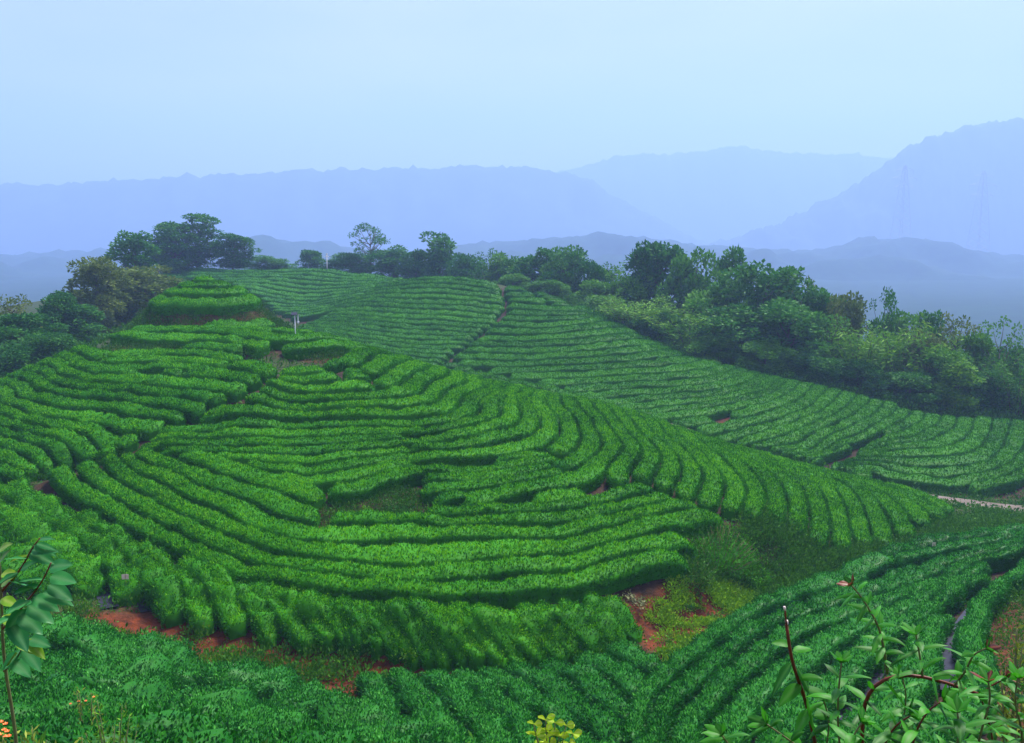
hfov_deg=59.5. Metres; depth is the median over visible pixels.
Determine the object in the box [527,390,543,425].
tea hedge
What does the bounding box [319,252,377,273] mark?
shrub
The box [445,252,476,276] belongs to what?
shrub
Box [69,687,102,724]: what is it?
flowering weed
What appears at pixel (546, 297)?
tea hedge
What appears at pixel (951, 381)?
broadleaf tree
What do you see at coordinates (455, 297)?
tea hedge
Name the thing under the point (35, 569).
tea hedge
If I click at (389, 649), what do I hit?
tea hedge
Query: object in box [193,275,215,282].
tea hedge
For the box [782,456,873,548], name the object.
tea hedge
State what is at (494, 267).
broadleaf tree
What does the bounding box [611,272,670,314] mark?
broadleaf tree
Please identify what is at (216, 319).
weeds
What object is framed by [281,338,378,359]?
tea hedge
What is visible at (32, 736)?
flowering weed
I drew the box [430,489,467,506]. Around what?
tea hedge
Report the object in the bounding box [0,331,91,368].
shrub
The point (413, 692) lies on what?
tea hedge
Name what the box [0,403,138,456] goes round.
tea hedge
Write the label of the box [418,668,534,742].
tea hedge
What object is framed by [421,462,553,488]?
tea hedge
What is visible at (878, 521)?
tea hedge
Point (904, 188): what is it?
pylon
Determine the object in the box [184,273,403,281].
tea hedge
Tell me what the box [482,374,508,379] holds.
tea hedge
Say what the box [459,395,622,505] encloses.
tea hedge
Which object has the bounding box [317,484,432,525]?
weeds
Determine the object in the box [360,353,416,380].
tea hedge
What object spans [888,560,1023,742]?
tea hedge
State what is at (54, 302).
broadleaf tree
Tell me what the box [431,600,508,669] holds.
tea hedge
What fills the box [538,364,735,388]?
tea hedge
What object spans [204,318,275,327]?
tea hedge
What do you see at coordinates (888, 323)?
broadleaf tree
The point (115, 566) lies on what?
tea hedge
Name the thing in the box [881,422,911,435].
tea hedge
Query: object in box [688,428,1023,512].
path
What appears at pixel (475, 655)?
tea hedge
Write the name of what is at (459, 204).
mountain
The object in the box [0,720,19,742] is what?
flowering weed
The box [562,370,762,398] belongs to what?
tea hedge
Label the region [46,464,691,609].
tea hedge
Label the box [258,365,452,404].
tea hedge
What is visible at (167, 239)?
broadleaf tree
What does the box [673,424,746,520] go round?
tea hedge
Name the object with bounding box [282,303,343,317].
tea hedge
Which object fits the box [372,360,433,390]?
tea hedge
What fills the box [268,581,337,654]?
tea hedge
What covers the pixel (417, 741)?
tea hedge
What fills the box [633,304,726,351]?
bamboo clump
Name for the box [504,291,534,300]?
tea hedge
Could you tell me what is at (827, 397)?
tea hedge
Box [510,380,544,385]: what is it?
tea hedge
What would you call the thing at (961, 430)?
tea hedge
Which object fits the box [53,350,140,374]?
tea hedge
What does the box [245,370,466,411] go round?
tea hedge
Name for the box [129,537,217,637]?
tea hedge
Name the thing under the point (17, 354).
shrub
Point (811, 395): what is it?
tea hedge
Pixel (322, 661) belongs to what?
weed plant
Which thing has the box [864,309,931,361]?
broadleaf tree
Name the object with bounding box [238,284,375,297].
tea hedge
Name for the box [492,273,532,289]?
shrub
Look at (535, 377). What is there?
tea hedge
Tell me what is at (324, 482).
tea hedge
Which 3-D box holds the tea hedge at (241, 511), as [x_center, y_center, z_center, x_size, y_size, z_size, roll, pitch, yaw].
[-6.004,6.125,40.988,29.509,2.455,8.002,1,9,7]
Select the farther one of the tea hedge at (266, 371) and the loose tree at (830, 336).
the loose tree at (830, 336)
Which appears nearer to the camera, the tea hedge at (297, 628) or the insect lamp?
the tea hedge at (297, 628)
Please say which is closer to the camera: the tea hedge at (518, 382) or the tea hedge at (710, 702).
the tea hedge at (710, 702)
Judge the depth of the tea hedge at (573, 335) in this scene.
103.35 m
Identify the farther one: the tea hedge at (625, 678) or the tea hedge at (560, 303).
the tea hedge at (560, 303)
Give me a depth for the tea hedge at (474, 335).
109.91 m
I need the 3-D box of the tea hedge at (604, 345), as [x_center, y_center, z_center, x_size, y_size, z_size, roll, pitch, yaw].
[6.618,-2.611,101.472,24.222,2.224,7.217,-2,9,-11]
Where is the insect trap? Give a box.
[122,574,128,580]
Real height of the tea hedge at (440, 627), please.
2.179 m
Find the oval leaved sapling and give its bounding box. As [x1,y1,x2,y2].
[0,536,75,742]
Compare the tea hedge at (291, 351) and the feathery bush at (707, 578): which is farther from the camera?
the tea hedge at (291, 351)
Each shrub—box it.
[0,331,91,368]
[0,343,44,377]
[67,294,136,327]
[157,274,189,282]
[244,255,299,269]
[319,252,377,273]
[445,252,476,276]
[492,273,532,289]
[525,279,576,304]
[579,294,634,316]
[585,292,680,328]
[628,311,694,346]
[684,334,746,365]
[699,574,1023,742]
[731,338,798,377]
[779,347,860,388]
[829,358,894,400]
[860,371,948,412]
[953,368,1023,417]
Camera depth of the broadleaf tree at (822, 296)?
105.88 m
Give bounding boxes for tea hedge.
[0,376,186,426]
[0,383,164,441]
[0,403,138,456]
[0,415,118,465]
[0,425,74,471]
[0,435,54,479]
[0,447,38,481]
[0,462,27,484]
[0,478,143,606]
[0,494,107,598]
[0,509,66,598]
[0,606,446,742]
[0,631,419,742]
[0,652,367,742]
[0,699,241,742]
[4,370,207,424]
[7,476,62,506]
[20,363,227,410]
[35,357,247,402]
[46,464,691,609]
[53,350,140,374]
[59,505,185,628]
[70,344,110,361]
[76,459,698,583]
[99,353,229,367]
[101,453,724,568]
[105,347,243,362]
[109,329,270,358]
[120,452,697,546]
[124,360,200,374]
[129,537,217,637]
[130,324,359,349]
[134,446,321,526]
[140,431,406,452]
[148,293,261,315]
[150,425,424,442]
[159,416,413,433]
[160,437,404,458]
[161,368,183,376]
[162,285,247,298]
[164,267,391,277]
[164,270,386,278]
[175,553,249,639]
[177,280,231,288]
[178,447,326,509]
[182,340,243,355]
[182,364,262,392]
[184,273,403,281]
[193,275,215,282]
[200,373,484,424]
[201,559,282,648]
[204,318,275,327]
[214,276,397,285]
[214,323,273,330]
[215,445,409,467]
[223,278,391,289]
[226,359,278,382]
[229,282,382,293]
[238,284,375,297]
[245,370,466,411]
[246,580,318,656]
[247,288,371,301]
[247,452,414,476]
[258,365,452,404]
[260,292,363,304]
[264,295,359,307]
[265,377,375,394]
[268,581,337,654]
[269,297,355,311]
[271,327,313,333]
[272,299,349,314]
[277,370,341,385]
[278,458,414,492]
[279,365,325,375]
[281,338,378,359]
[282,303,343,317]
[290,307,335,321]
[297,589,353,656]
[298,325,469,348]
[299,323,473,342]
[303,328,464,353]
[307,320,478,340]
[314,316,483,336]
[319,314,492,332]
[320,593,367,655]
[322,358,344,372]
[327,310,495,326]
[327,465,414,505]
[329,491,672,527]
[331,595,385,660]
[333,306,496,320]
[336,301,501,317]
[336,594,401,665]
[338,346,392,370]
[343,367,363,380]
[344,372,371,382]
[345,296,505,313]
[349,338,454,358]
[349,598,420,671]
[352,292,504,306]
[355,669,400,714]
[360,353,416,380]
[361,287,504,301]
[361,344,449,363]
[366,283,501,295]
[366,598,437,672]
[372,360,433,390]
[373,278,501,293]
[377,598,454,672]
[383,275,498,287]
[384,665,481,742]
[386,594,468,673]
[394,353,444,365]
[401,739,426,742]
[402,383,526,448]
[403,455,558,486]
[406,598,487,672]
[407,389,558,466]
[408,381,513,438]
[409,387,540,453]
[412,378,500,427]
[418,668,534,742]
[419,467,563,503]
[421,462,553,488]
[424,481,653,517]
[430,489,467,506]
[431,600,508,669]
[444,362,458,368]
[445,600,529,664]
[451,666,586,742]
[452,365,474,371]
[453,343,672,362]
[458,349,687,371]
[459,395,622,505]
[462,379,489,400]
[463,338,662,354]
[464,370,485,373]
[467,332,651,347]
[473,602,548,668]
[474,665,618,742]
[475,372,494,375]
[476,327,640,342]
[479,381,501,412]
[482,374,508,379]
[484,320,627,336]
[487,355,700,377]
[494,315,615,328]
[495,450,550,462]
[496,378,524,381]
[496,604,569,662]
[499,383,511,416]
[501,312,605,322]
[503,658,626,742]
[504,286,525,293]
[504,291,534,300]
[505,302,590,312]
[506,296,545,305]
[506,309,597,316]
[509,359,721,382]
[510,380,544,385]
[514,600,589,663]
[526,382,559,388]
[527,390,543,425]
[532,487,585,503]
[533,599,610,654]
[534,291,548,296]
[535,657,629,725]
[537,292,555,297]
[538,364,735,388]
[539,392,560,427]
[541,295,565,300]
[543,387,563,392]
[545,298,567,305]
[546,392,580,458]
[551,301,569,306]
[552,394,600,472]
[557,597,629,645]
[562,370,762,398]
[563,367,750,392]
[572,650,647,702]
[580,590,644,642]
[588,372,772,404]
[589,398,641,489]
[602,639,661,678]
[605,403,660,486]
[618,375,780,409]
[619,551,897,742]
[621,406,680,495]
[633,536,1023,742]
[634,378,788,413]
[637,412,702,502]
[649,379,800,422]
[654,417,724,513]
[666,541,1023,742]
[671,414,716,430]
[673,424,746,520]
[688,429,766,524]
[696,383,828,437]
[706,435,787,527]
[711,561,992,742]
[714,387,842,443]
[730,382,814,419]
[730,443,808,539]
[736,390,855,447]
[744,446,831,549]
[751,393,870,451]
[754,572,991,742]
[758,450,852,551]
[769,398,883,454]
[781,400,897,458]
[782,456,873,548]
[791,406,909,461]
[795,460,893,542]
[804,443,852,463]
[810,457,823,466]
[816,613,956,742]
[825,468,916,539]
[830,461,839,470]
[838,417,1010,472]
[842,572,869,584]
[843,472,931,530]
[845,419,1023,478]
[854,446,1023,492]
[855,415,992,458]
[856,416,973,455]
[857,414,956,453]
[865,412,941,446]
[867,477,946,523]
[878,522,1023,555]
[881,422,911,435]
[882,563,917,578]
[887,481,954,514]
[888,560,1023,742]
[893,528,1023,569]
[903,410,923,423]
[967,466,1023,497]
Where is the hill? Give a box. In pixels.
[0,231,1023,281]
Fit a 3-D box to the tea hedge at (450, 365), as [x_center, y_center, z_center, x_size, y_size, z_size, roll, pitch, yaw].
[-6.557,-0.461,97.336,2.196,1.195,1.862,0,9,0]
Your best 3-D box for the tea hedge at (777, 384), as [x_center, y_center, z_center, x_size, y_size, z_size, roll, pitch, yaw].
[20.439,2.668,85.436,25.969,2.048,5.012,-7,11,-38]
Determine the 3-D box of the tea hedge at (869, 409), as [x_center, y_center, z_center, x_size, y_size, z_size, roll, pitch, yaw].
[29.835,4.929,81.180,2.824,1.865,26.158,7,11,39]
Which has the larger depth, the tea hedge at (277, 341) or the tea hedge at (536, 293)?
the tea hedge at (536, 293)
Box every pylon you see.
[890,165,916,237]
[966,170,996,251]
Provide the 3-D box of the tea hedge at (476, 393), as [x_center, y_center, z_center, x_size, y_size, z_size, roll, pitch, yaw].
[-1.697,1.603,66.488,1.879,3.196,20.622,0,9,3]
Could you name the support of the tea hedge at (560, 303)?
on the ground
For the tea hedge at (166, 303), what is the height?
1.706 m
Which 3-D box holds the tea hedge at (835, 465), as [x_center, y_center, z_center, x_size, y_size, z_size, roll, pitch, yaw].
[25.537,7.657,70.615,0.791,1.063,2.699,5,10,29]
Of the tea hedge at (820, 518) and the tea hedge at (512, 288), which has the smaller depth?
the tea hedge at (820, 518)
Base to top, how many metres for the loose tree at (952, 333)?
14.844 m
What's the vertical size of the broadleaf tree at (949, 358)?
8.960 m
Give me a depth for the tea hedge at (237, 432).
48.45 m
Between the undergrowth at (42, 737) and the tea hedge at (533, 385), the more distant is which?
the tea hedge at (533, 385)
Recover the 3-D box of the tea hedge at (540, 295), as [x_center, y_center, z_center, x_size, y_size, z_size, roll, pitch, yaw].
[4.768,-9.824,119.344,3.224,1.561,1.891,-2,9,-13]
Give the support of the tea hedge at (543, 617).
on the ground
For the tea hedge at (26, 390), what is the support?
on the ground
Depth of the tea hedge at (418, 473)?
45.23 m
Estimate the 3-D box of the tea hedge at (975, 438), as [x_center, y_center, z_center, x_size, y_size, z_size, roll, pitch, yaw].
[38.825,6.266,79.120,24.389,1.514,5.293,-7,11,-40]
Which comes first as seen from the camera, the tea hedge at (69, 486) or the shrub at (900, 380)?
the tea hedge at (69, 486)
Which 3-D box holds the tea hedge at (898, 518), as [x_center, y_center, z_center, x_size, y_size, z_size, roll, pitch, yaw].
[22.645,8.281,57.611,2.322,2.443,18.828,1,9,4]
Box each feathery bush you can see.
[677,555,723,589]
[685,519,767,582]
[742,566,779,587]
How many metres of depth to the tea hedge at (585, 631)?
31.77 m
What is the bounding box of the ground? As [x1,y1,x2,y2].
[0,269,1023,742]
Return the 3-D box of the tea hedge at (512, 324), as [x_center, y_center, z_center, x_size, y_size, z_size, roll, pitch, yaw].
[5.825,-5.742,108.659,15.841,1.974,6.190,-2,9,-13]
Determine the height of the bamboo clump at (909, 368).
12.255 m
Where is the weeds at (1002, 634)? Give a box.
[948,592,1023,737]
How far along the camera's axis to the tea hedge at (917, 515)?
54.54 m
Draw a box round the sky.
[0,0,1023,185]
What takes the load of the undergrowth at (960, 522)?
on the ground
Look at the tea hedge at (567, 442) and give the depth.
52.91 m
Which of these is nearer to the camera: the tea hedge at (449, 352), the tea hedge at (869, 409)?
the tea hedge at (869, 409)
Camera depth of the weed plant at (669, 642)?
33.01 m
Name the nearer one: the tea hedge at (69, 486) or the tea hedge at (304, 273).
the tea hedge at (69, 486)
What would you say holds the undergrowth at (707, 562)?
on the ground
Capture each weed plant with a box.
[288,668,313,679]
[310,659,325,675]
[391,648,416,665]
[622,589,644,608]
[660,635,689,647]
[675,592,698,612]
[707,608,731,616]
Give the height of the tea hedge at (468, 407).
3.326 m
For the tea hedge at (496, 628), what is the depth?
31.11 m
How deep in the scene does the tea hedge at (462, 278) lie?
125.72 m
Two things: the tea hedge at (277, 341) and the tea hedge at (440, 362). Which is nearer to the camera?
the tea hedge at (277, 341)
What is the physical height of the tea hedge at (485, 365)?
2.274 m
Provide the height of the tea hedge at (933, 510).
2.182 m
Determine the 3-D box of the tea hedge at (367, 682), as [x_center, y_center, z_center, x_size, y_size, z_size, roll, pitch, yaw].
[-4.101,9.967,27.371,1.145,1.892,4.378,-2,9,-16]
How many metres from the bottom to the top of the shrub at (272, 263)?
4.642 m
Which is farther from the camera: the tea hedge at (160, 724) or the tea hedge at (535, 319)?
the tea hedge at (535, 319)
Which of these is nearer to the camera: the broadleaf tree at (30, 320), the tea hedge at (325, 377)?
the tea hedge at (325, 377)
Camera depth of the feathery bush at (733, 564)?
39.53 m
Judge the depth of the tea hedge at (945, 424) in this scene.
80.09 m
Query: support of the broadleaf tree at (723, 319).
on the ground
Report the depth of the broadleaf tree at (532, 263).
139.68 m
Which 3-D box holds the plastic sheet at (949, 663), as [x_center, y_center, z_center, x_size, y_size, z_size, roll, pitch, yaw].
[15.285,8.770,29.909,1.240,2.194,13.639,5,10,31]
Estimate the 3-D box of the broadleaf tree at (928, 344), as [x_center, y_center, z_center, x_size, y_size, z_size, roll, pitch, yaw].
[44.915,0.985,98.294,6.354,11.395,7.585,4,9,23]
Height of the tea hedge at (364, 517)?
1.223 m
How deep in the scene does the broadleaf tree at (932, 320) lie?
102.10 m
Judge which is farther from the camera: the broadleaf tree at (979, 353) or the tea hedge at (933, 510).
the broadleaf tree at (979, 353)
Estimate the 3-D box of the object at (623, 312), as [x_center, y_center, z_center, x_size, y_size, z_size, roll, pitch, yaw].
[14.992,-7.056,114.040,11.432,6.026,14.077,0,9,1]
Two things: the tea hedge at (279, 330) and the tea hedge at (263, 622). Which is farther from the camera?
the tea hedge at (279, 330)
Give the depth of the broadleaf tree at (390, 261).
168.69 m
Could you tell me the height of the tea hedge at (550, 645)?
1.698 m
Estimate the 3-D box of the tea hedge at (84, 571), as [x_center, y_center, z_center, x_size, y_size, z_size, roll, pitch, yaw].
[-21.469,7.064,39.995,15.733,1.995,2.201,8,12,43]
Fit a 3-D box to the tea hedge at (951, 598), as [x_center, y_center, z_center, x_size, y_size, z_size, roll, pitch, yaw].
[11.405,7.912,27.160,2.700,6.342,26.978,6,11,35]
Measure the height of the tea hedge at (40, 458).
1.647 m
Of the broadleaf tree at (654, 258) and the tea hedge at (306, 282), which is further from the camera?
the tea hedge at (306, 282)
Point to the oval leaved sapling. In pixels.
(17, 625)
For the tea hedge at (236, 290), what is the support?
on the ground
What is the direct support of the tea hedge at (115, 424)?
on the ground
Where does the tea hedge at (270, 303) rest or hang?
on the ground
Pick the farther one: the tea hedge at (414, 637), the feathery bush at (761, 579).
the feathery bush at (761, 579)
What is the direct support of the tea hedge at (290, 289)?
on the ground
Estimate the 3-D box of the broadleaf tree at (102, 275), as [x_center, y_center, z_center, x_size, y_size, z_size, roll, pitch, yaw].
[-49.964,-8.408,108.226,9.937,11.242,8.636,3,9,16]
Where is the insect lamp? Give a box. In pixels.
[291,312,298,333]
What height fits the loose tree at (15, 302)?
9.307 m
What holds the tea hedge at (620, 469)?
on the ground
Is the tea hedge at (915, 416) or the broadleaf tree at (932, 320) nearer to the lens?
the tea hedge at (915, 416)
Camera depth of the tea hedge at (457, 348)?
105.06 m
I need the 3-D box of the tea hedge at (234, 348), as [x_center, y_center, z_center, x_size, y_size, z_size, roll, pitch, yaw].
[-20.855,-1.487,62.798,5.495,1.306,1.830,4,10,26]
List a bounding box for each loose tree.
[0,293,42,337]
[347,222,390,272]
[467,248,502,279]
[601,261,639,308]
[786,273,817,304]
[798,313,852,380]
[937,311,981,369]
[972,315,1023,386]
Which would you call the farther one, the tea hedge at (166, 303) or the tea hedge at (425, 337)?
the tea hedge at (425, 337)
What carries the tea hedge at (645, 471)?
on the ground
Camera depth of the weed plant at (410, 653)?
30.40 m
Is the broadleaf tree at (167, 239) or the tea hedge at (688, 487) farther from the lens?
the broadleaf tree at (167, 239)
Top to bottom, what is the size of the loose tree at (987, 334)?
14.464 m
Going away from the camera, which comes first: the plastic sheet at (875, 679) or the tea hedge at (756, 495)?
the plastic sheet at (875, 679)
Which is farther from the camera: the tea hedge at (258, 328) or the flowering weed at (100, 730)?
the tea hedge at (258, 328)
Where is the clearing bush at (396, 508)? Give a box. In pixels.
[375,499,419,513]
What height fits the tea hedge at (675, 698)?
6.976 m
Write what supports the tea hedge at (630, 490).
on the ground
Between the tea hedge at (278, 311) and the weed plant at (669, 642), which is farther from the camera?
the tea hedge at (278, 311)
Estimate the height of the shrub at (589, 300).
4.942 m
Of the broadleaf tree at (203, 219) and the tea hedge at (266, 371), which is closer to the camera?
the tea hedge at (266, 371)
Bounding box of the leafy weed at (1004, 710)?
[996,625,1023,742]
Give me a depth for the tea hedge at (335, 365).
57.02 m
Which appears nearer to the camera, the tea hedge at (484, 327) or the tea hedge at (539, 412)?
the tea hedge at (539, 412)
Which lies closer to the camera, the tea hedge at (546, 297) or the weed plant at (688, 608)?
the weed plant at (688, 608)
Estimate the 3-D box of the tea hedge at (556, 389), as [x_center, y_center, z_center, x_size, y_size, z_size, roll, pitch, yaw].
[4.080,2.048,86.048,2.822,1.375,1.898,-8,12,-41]
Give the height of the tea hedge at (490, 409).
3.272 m
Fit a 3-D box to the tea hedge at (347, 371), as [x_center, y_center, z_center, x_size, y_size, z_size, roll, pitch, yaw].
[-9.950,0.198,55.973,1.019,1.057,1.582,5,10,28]
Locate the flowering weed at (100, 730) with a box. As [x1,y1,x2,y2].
[81,694,142,742]
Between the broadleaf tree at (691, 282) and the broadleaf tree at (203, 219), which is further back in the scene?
the broadleaf tree at (203, 219)
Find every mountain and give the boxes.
[0,164,708,253]
[557,145,892,243]
[709,117,1023,254]
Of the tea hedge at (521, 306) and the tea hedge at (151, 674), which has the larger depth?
the tea hedge at (521, 306)
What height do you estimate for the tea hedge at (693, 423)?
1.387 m
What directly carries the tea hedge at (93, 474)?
on the ground
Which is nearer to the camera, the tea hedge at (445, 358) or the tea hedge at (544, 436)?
the tea hedge at (544, 436)
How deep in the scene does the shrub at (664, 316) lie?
108.84 m
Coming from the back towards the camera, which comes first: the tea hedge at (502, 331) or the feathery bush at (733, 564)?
the tea hedge at (502, 331)
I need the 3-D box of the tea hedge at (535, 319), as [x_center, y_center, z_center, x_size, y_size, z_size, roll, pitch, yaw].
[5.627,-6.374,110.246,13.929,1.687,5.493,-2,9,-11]
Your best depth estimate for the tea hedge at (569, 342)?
101.60 m
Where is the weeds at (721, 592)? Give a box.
[602,570,761,661]
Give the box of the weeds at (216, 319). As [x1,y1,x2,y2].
[106,288,340,361]
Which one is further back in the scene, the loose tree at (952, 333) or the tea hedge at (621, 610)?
the loose tree at (952, 333)
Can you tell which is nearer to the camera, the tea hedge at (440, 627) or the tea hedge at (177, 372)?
the tea hedge at (440, 627)
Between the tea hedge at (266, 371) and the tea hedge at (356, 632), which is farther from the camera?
the tea hedge at (266, 371)
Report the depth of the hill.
1281.40 m
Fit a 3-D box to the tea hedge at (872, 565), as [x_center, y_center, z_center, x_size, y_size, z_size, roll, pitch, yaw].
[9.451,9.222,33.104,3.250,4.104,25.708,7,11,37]
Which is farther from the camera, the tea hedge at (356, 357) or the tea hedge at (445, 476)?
the tea hedge at (356, 357)
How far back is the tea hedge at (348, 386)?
52.78 m
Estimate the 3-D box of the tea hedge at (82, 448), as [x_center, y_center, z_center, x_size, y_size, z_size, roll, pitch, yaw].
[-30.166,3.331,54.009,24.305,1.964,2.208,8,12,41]
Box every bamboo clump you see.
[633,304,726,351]
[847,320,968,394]
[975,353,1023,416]
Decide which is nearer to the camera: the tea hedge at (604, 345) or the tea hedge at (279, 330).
the tea hedge at (279, 330)
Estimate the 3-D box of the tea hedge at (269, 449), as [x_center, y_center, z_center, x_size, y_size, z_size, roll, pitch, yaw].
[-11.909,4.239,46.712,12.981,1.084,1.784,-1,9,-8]
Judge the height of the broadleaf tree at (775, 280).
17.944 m
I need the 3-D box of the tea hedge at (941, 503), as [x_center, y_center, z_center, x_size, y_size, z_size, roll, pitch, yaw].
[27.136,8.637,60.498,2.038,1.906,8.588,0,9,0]
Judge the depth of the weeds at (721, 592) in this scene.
35.69 m
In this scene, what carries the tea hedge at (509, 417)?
on the ground
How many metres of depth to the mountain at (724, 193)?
3524.20 m
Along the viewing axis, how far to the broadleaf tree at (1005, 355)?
96.85 m
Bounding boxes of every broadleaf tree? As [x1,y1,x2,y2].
[0,312,70,352]
[0,322,38,347]
[35,290,83,347]
[51,304,108,347]
[61,255,136,333]
[101,229,162,294]
[103,264,184,323]
[144,220,206,273]
[175,212,225,267]
[209,232,262,269]
[294,249,325,268]
[363,244,414,278]
[393,248,428,278]
[419,230,458,276]
[448,257,487,279]
[484,252,509,282]
[498,255,526,283]
[506,246,551,283]
[534,256,573,300]
[537,244,588,300]
[570,259,615,300]
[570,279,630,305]
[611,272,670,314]
[622,239,700,320]
[654,246,724,337]
[682,279,747,331]
[688,302,767,361]
[706,259,818,346]
[712,244,753,306]
[744,296,834,374]
[747,284,801,334]
[774,284,840,343]
[802,297,861,345]
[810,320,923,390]
[818,290,869,358]
[864,286,899,341]
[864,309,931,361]
[897,330,948,390]
[912,345,980,403]
[913,309,946,355]
[927,354,987,413]
[948,331,1002,386]
[981,344,1023,390]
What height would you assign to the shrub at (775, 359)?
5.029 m
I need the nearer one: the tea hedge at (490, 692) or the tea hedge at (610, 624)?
the tea hedge at (490, 692)
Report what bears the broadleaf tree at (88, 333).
on the ground
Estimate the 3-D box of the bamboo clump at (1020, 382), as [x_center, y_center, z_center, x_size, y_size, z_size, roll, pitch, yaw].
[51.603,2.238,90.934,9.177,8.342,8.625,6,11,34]
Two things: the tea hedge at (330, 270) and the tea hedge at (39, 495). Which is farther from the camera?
the tea hedge at (330, 270)
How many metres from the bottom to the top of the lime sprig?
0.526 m
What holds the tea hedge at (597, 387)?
on the ground
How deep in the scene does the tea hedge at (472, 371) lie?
93.86 m
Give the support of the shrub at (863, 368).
on the ground
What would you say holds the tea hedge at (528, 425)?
on the ground
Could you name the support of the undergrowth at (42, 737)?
on the ground
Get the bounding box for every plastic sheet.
[96,582,118,608]
[137,599,152,612]
[822,668,885,739]
[940,609,965,689]
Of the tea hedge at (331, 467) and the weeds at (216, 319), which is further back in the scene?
the weeds at (216, 319)
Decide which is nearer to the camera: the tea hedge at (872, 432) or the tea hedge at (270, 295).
the tea hedge at (872, 432)
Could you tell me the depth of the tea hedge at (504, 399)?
58.18 m
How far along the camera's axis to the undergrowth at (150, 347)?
66.30 m
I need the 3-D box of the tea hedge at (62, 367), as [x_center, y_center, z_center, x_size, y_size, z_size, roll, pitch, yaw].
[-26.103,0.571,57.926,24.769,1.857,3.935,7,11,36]
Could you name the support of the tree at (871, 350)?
on the ground
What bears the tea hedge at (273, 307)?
on the ground
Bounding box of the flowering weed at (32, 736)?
[20,724,55,742]
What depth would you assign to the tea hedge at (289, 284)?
146.82 m
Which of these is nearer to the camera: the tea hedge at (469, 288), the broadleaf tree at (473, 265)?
the tea hedge at (469, 288)
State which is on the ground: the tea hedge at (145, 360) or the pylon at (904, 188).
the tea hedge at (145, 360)
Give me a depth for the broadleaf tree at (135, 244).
137.95 m
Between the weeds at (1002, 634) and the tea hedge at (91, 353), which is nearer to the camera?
the weeds at (1002, 634)
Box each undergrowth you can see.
[0,274,1023,525]
[4,449,1023,742]
[96,287,347,362]
[123,303,285,330]
[559,292,1023,420]
[682,521,755,602]
[702,505,1023,600]
[793,459,1023,513]
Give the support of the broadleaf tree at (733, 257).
on the ground
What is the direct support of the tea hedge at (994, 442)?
on the ground
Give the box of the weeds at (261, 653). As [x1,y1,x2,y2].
[18,589,668,714]
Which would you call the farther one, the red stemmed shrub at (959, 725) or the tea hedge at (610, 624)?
the tea hedge at (610, 624)
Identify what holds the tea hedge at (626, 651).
on the ground
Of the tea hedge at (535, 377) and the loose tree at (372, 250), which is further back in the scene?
the loose tree at (372, 250)
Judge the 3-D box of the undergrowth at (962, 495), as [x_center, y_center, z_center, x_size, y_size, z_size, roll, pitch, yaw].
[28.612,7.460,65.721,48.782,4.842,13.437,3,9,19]
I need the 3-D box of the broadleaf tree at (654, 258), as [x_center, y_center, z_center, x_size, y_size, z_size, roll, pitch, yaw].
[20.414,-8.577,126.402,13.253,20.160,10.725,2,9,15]
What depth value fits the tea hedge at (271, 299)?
139.96 m
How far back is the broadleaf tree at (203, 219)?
169.03 m
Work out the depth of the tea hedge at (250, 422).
49.47 m
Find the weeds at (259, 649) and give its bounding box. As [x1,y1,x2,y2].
[25,587,607,687]
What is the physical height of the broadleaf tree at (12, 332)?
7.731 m
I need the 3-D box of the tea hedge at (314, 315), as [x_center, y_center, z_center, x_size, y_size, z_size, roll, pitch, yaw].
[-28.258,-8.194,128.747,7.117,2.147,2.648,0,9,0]
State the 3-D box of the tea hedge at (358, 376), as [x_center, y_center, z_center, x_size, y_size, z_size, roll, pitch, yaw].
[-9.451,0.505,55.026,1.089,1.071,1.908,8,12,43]
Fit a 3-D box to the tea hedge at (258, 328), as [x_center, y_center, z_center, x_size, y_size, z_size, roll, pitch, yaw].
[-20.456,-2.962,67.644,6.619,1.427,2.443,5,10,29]
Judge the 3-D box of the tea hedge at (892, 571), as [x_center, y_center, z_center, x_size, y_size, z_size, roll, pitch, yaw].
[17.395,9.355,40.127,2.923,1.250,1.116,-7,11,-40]
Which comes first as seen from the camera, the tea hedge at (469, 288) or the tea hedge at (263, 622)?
the tea hedge at (263, 622)
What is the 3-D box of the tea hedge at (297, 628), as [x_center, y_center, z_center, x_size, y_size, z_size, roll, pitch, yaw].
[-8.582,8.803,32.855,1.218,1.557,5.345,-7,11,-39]
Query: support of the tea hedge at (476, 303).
on the ground
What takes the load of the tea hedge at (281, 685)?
on the ground
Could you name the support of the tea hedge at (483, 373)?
on the ground
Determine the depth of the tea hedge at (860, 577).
39.60 m
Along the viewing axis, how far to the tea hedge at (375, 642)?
31.14 m
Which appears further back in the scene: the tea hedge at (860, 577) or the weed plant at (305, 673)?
the tea hedge at (860, 577)
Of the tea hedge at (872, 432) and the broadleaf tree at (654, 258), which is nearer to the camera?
the tea hedge at (872, 432)
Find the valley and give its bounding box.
[0,253,1023,351]
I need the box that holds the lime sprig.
[526,713,581,742]
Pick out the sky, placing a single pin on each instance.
(91, 90)
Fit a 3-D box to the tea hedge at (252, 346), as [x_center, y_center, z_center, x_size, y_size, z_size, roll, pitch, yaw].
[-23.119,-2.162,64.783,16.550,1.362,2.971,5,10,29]
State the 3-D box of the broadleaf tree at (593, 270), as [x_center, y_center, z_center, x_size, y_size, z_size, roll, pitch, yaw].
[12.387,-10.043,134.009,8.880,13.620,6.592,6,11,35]

